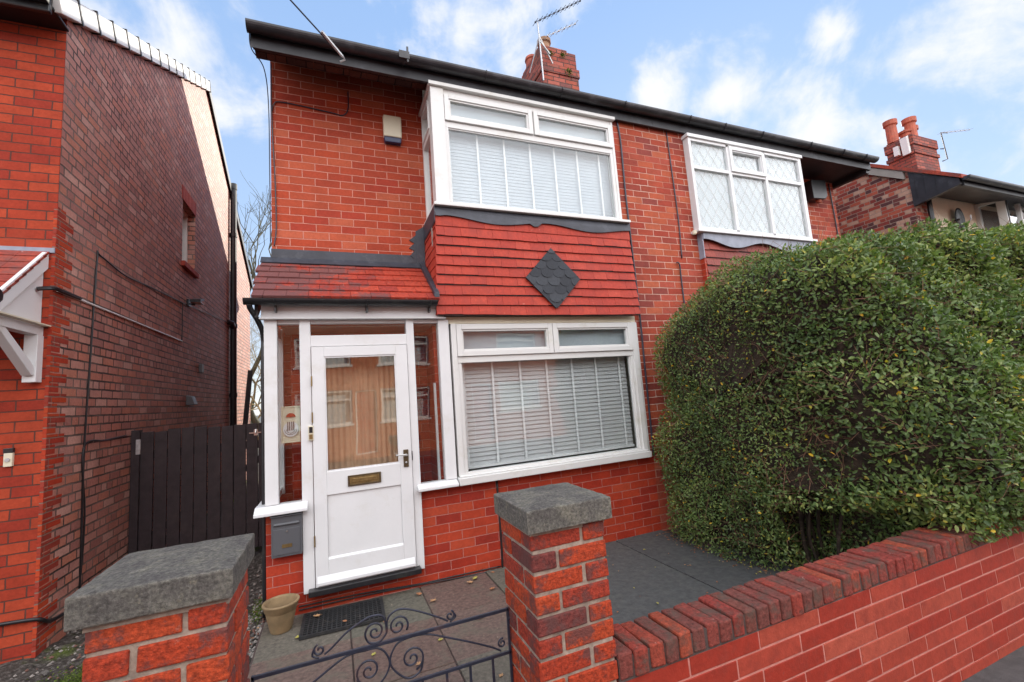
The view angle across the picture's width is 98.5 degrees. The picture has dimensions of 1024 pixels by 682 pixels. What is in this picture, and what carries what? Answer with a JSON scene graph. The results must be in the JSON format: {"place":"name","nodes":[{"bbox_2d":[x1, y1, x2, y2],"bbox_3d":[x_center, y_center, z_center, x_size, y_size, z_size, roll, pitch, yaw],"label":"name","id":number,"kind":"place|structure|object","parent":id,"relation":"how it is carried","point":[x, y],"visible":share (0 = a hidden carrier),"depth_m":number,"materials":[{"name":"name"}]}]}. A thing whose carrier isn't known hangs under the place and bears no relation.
{"place":"outdoors","nodes":[
{"label":"outdoors","id":0,"kind":"place"},
{"bbox_2d":[10,557,265,681],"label":"gravel","id":1,"kind":"structure","parent":0,"point":[250,651],"depth_m":3.27,"materials":[{"name":"grey gravel"}]},
{"bbox_2d":[248,566,510,681],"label":"path","id":2,"kind":"structure","parent":0,"point":[462,598],"depth_m":2.98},
{"bbox_2d":[261,593,299,634],"bbox_3d":[-1.704,2.024,3.257,0.253,0.204,0.253,-1,-7,-22],"label":"plant pot","id":3,"kind":"object","parent":2,"relation":"on","point":[279,611],"visible":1,"depth_m":3.20,"materials":[{"name":"ceramic"}]},
{"bbox_2d":[299,597,385,639],"bbox_3d":[-1.274,2.091,3.345,0.597,0.020,0.389,-1,-7,-22],"label":"door mat","id":4,"kind":"object","parent":2,"relation":"on","point":[327,621],"depth_m":3.32,"materials":[{"name":"black rubber"}]},
{"bbox_2d":[0,448,831,681],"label":"garden ground","id":5,"kind":"structure","parent":0,"point":[11,669],"depth_m":3.24,"materials":[{"name":"grey gravel"}]},
{"bbox_2d":[0,0,252,663],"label":"gable end house","id":6,"kind":"structure","parent":5,"relation":"on","point":[111,149],"depth_m":4.11,"materials":[{"name":"brown brick"}]},
{"bbox_2d":[3,448,14,466],"bbox_3d":[-3.751,0.867,3.288,0.056,0.135,0.038,-1,-7,-22],"label":"bell push","id":7,"kind":"object","parent":6,"relation":"attached to","point":[8,459],"visible":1,"depth_m":3.28,"materials":[{"name":"beige plastic"}]},
{"bbox_2d":[36,286,182,341],"bbox_3d":[-4.245,-0.200,4.943,0.104,0.071,3.323,-1,-7,-22],"label":"white conduit","id":8,"kind":"object","parent":6,"relation":"attached to","point":[64,292],"visible":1,"depth_m":3.93,"materials":[{"name":"plastic"}]},
{"bbox_2d":[0,250,226,625],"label":"wall cable","id":9,"kind":"object","parent":6,"relation":"attached to","point":[82,534],"depth_m":3.86,"materials":[{"name":"black plastic"}]},
{"bbox_2d":[182,210,187,261],"bbox_3d":[-5.263,-1.634,6.902,0.150,0.970,0.660,-1,-7,-22],"label":"flank window","id":10,"kind":"structure","parent":6,"relation":"in","point":[185,217],"depth_m":7.19,"materials":[{"name":"white plastic"}]},
{"bbox_2d":[186,395,197,404],"bbox_3d":[-4.878,0.903,6.724,0.108,0.148,0.180,-1,-7,-22],"label":"extractor cowl","id":11,"kind":"object","parent":6,"relation":"attached to","point":[190,400],"visible":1,"depth_m":6.64,"materials":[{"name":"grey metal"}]},
{"bbox_2d":[186,299,203,306],"bbox_3d":[-4.909,-0.613,6.828,0.200,0.140,0.220,-1,-7,-22],"label":"security light","id":12,"kind":"object","parent":6,"relation":"attached to","point":[190,302],"visible":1,"depth_m":6.77,"materials":[{"name":"black plastic"}]},
{"bbox_2d":[199,364,203,372],"bbox_3d":[-5.178,0.459,7.355,0.050,0.140,0.120,-1,-7,-22],"label":"air vent","id":13,"kind":"object","parent":6,"relation":"attached to","point":[201,368],"visible":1,"depth_m":7.31,"materials":[{"name":"grey metal"}]},
{"bbox_2d":[227,183,237,491],"bbox_3d":[-6.034,-0.218,9.499,0.157,6.750,0.340,-3,-7,-12],"label":"soil pipe","id":14,"kind":"object","parent":6,"relation":"attached to","point":[233,327],"visible":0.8,"depth_m":9.61,"materials":[{"name":"black plastic"}]},
{"bbox_2d":[27,596,261,681],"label":"moss","id":15,"kind":"object","parent":5,"relation":"on","point":[79,675],"visible":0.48,"depth_m":2.94,"materials":[{"name":"green plant"}]},
{"bbox_2d":[243,370,252,423],"bbox_3d":[-6.139,1.967,10.145,0.087,2.598,0.350,-9,-8,35],"label":"leaning plank","id":16,"kind":"object","parent":5,"relation":"on","point":[247,397],"visible":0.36,"depth_m":10.26,"materials":[{"name":"black wood"}]},
{"bbox_2d":[237,171,271,422],"bbox_3d":[-8.958,-0.930,15.212,7.797,9.981,6.371,-5,-7,8],"label":"bare tree","id":17,"kind":"object","parent":5,"relation":"on","point":[253,418],"visible":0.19,"depth_m":14.10,"materials":[{"name":"brown plant"}]},
{"bbox_2d":[250,344,259,423],"bbox_3d":[-12.457,1.860,20.926,4.292,6.286,3.949,-5,-7,4],"label":"bare tree","id":18,"kind":"object","parent":5,"relation":"on","point":[253,402],"visible":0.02,"depth_m":20.70,"materials":[{"name":"brown plant"}]},
{"bbox_2d":[250,341,260,412],"bbox_3d":[-7.170,1.620,13.365,4.163,4.196,4.581,0,-8,-34],"label":"bare shrub","id":19,"kind":"object","parent":5,"relation":"on","point":[256,385],"visible":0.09,"depth_m":13.46,"materials":[{"name":"brown plant"}]},
{"bbox_2d":[250,306,263,409],"bbox_3d":[-9.288,1.140,15.350,4.387,5.924,7.558,2,-9,-44],"label":"bare shrub","id":20,"kind":"object","parent":5,"relation":"on","point":[255,355],"visible":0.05,"depth_m":16.16,"materials":[{"name":"brown plant"}]},
{"bbox_2d":[250,314,263,418],"bbox_3d":[-8.464,1.362,15.234,3.244,5.339,3.802,-7,-7,22],"label":"bare shrub","id":21,"kind":"object","parent":5,"relation":"on","point":[258,365],"visible":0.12,"depth_m":14.58,"materials":[{"name":"brown plant"}]},
{"bbox_2d":[242,18,693,618],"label":"red brick house","id":22,"kind":"structure","parent":5,"relation":"on","point":[446,302],"depth_m":4.45,"materials":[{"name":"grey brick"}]},
{"bbox_2d":[128,423,261,553],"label":"boarded gate","id":23,"kind":"structure","parent":22,"relation":"attached to","point":[187,460],"depth_m":4.95,"materials":[{"name":"wood"}]},
{"bbox_2d":[270,511,302,558],"bbox_3d":[-1.768,1.520,3.469,0.232,0.313,0.090,-1,-7,-22],"label":"wall post box","id":24,"kind":"object","parent":22,"relation":"attached to","point":[286,534],"visible":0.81,"depth_m":3.44,"materials":[{"name":"grey metal"}]},
{"bbox_2d":[273,526,299,555],"bbox_3d":[-1.753,1.557,3.433,0.186,0.190,0.005,-1,-7,-22],"label":"box door","id":25,"kind":"structure","parent":24,"relation":"in","point":[280,537],"depth_m":3.43,"materials":[{"name":"grey metal"}]},
{"bbox_2d":[281,405,300,443],"bbox_3d":[-1.842,0.694,3.675,0.143,0.300,0.023,-1,-7,-22],"label":"framed plaque","id":26,"kind":"object","parent":22,"relation":"attached to","point":[290,424],"visible":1,"depth_m":3.67,"materials":[{"name":"beige plastic"}]},
{"bbox_2d":[249,33,348,245],"bbox_3d":[-2.137,-1.863,4.282,0.445,1.891,1.021,-8,-8,32],"label":"looped cable","id":27,"kind":"object","parent":22,"relation":"attached to","point":[272,136],"visible":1,"depth_m":4.33,"materials":[{"name":"black metal"}]},
{"bbox_2d":[308,426,313,440],"bbox_3d":[-1.652,0.757,3.626,0.040,0.119,0.027,-1,-7,-22],"label":"door bell","id":28,"kind":"object","parent":22,"relation":"attached to","point":[310,433],"depth_m":3.62,"materials":[{"name":"beige plastic"}]},
{"bbox_2d":[320,30,345,62],"bbox_3d":[-1.591,-2.619,3.931,0.050,0.142,0.260,-7,-7,21],"label":"cable clamp","id":29,"kind":"object","parent":22,"relation":"attached to","point":[332,44],"visible":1,"depth_m":3.93,"materials":[{"name":"metal"}]},
{"bbox_2d":[290,0,335,50],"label":"overhead cable","id":30,"kind":"object","parent":29,"relation":"attached to","point":[304,15],"visible":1,"depth_m":3.73,"materials":[{"name":"black metal"}]},
{"bbox_2d":[311,345,416,587],"bbox_3d":[-1.247,0.991,3.737,0.809,1.922,0.109,-1,-7,-22],"label":"front door","id":31,"kind":"structure","parent":22,"relation":"in","point":[365,520],"depth_m":3.70,"materials":[{"name":"white paint"}]},
{"bbox_2d":[383,115,401,145],"bbox_3d":[-1.298,-2.286,4.788,0.191,0.307,0.065,-1,-7,-22],"label":"alarm box","id":32,"kind":"object","parent":22,"relation":"attached to","point":[392,131],"visible":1,"depth_m":4.76,"materials":[{"name":"beige plastic"}]},
{"bbox_2d":[299,481,503,610],"bbox_3d":[-0.898,1.742,3.825,1.725,0.820,0.022,-1,-7,-23],"label":"skirting cable","id":33,"kind":"object","parent":22,"relation":"attached to","point":[418,584],"visible":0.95,"depth_m":3.79,"materials":[{"name":"black plastic"}]},
{"bbox_2d":[419,80,630,223],"bbox_3d":[0.157,-1.965,5.037,2.300,1.328,0.600,-1,-7,-22],"label":"upper bay window","id":34,"kind":"structure","parent":22,"relation":"in","point":[483,150],"depth_m":4.83,"materials":[{"name":"white plastic"}]},
{"bbox_2d":[446,316,651,485],"bbox_3d":[0.433,0.520,4.565,2.225,1.564,0.235,-1,-7,-22],"label":"lower bay window","id":35,"kind":"structure","parent":22,"relation":"in","point":[525,388],"depth_m":4.57,"materials":[{"name":"white plastic"}]},
{"bbox_2d":[529,0,580,80],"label":"television aerial","id":36,"kind":"object","parent":22,"relation":"attached to","point":[542,43],"visible":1,"depth_m":7.56,"materials":[{"name":"metal"}]},
{"bbox_2d":[616,122,654,454],"bbox_3d":[1.433,-0.695,5.128,0.041,3.971,0.027,-1,-7,-22],"label":"pier cable","id":37,"kind":"object","parent":22,"relation":"attached to","point":[637,288],"visible":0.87,"depth_m":5.11,"materials":[{"name":"black metal"}]},
{"bbox_2d":[249,532,774,643],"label":"leaf litter","id":38,"kind":"object","parent":5,"relation":"on","point":[668,553],"visible":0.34,"depth_m":3.87,"materials":[{"name":"brown plant"}]},
{"bbox_2d":[665,528,737,549],"bbox_3d":[1.341,1.973,3.535,2.140,0.050,2.225,-1,-7,-22],"label":"patio bed","id":39,"kind":"object","parent":5,"relation":"on","point":[704,543],"visible":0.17,"depth_m":4.54,"materials":[{"name":"brown soil"}]},
{"bbox_2d":[651,108,879,320],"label":"adjoining house","id":40,"kind":"structure","parent":5,"relation":"on","point":[739,190],"depth_m":5.88,"materials":[{"name":"brick"}]},
{"bbox_2d":[666,132,681,257],"bbox_3d":[2.049,-1.850,5.557,0.036,1.670,0.015,-1,-7,-22],"label":"pier cable","id":41,"kind":"object","parent":40,"relation":"attached to","point":[675,195],"visible":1,"depth_m":5.55,"materials":[{"name":"black metal"}]},
{"bbox_2d":[676,262,685,312],"bbox_3d":[2.145,0.440,5.250,0.062,2.848,0.028,-1,-7,-22],"label":"pier cable","id":42,"kind":"object","parent":40,"relation":"attached to","point":[681,283],"visible":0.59,"depth_m":5.39,"materials":[{"name":"black metal"}]},
{"bbox_2d":[681,132,817,241],"bbox_3d":[3.271,-2.037,6.019,2.220,1.320,0.130,-1,-7,-22],"label":"leaded bay window","id":43,"kind":"structure","parent":40,"relation":"in","point":[735,188],"depth_m":5.99,"materials":[{"name":"white paint"}]},
{"bbox_2d":[804,180,827,203],"bbox_3d":[5.029,-2.467,7.322,0.360,0.389,0.160,-1,-7,-22],"label":"alarm box","id":44,"kind":"object","parent":40,"relation":"attached to","point":[815,191],"visible":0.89,"depth_m":7.25,"materials":[{"name":"white plastic"}]},
{"bbox_2d":[828,183,838,234],"bbox_3d":[5.534,-1.832,7.502,0.059,1.781,0.019,-1,-7,-22],"label":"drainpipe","id":45,"kind":"object","parent":40,"relation":"attached to","point":[833,208],"visible":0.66,"depth_m":7.55,"materials":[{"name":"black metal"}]},
{"bbox_2d":[643,207,1023,571],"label":"privet hedge","id":46,"kind":"object","parent":5,"relation":"on","point":[838,395],"visible":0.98,"depth_m":3.35,"materials":[{"name":"green plant"}]},
{"bbox_2d":[80,0,1023,415],"label":"sky","id":47,"kind":"structure","parent":0,"point":[825,72],"materials":[{"name":"blue"}]},
{"bbox_2d":[605,530,801,623],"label":"patio","id":48,"kind":"structure","parent":0,"point":[653,573],"depth_m":3.69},
{"bbox_2d":[833,116,1023,238],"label":"cream fronted house","id":49,"kind":"structure","parent":0,"point":[915,181],"depth_m":8.29,"materials":[{"name":"brick"}]},
{"bbox_2d":[893,136,910,156],"bbox_3d":[10.312,-5.133,11.683,0.160,0.500,0.300,-1,-7,-22],"label":"torn plastic flap","id":50,"kind":"object","parent":49,"relation":"attached to","point":[905,145],"visible":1,"depth_m":11.62,"materials":[{"name":"white plastic"}]},
{"bbox_2d":[937,128,972,161],"bbox_3d":[12.353,-5.446,12.228,1.659,1.177,0.180,-1,-7,-22],"label":"television aerial","id":51,"kind":"object","parent":49,"relation":"attached to","point":[944,148],"visible":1,"depth_m":11.95,"materials":[{"name":"silver metal"}]},
{"bbox_2d":[954,208,971,228],"bbox_3d":[8.343,-2.267,8.214,0.251,0.450,0.199,-6,-7,15],"label":"satellite dish","id":52,"kind":"object","parent":49,"relation":"attached to","point":[959,214],"visible":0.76,"depth_m":8.26,"materials":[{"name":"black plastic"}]},
{"bbox_2d":[974,201,1023,229],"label":"bay window","id":53,"kind":"structure","parent":49,"relation":"in","point":[983,217],"depth_m":8.56,"materials":[{"name":"white plastic"}]},
{"bbox_2d":[962,646,1023,681],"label":"pavement","id":54,"kind":"structure","parent":0,"point":[1009,667],"depth_m":2.68,"materials":[{"name":"concrete"}]},
{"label":"ground","id":55,"kind":"structure","parent":0,"visible":0},
{"bbox_2d":[63,533,254,681],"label":"gate pillar","id":56,"kind":"structure","parent":55,"relation":"on","point":[177,613],"depth_m":1.29,"materials":[{"name":"brick"}]},
{"bbox_2d":[494,482,617,681],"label":"gate pillar","id":57,"kind":"structure","parent":55,"relation":"on","point":[557,594],"depth_m":1.80,"materials":[{"name":"brick"}]},
{"bbox_2d":[251,606,513,681],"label":"iron gate","id":58,"kind":"structure","parent":57,"relation":"attached to","point":[365,648],"depth_m":1.81,"materials":[{"name":"black metal"}]},
{"bbox_2d":[612,514,1023,681],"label":"garden wall","id":59,"kind":"structure","parent":55,"relation":"on","point":[925,604],"depth_m":2.40,"materials":[{"name":"brick"}]}
]}

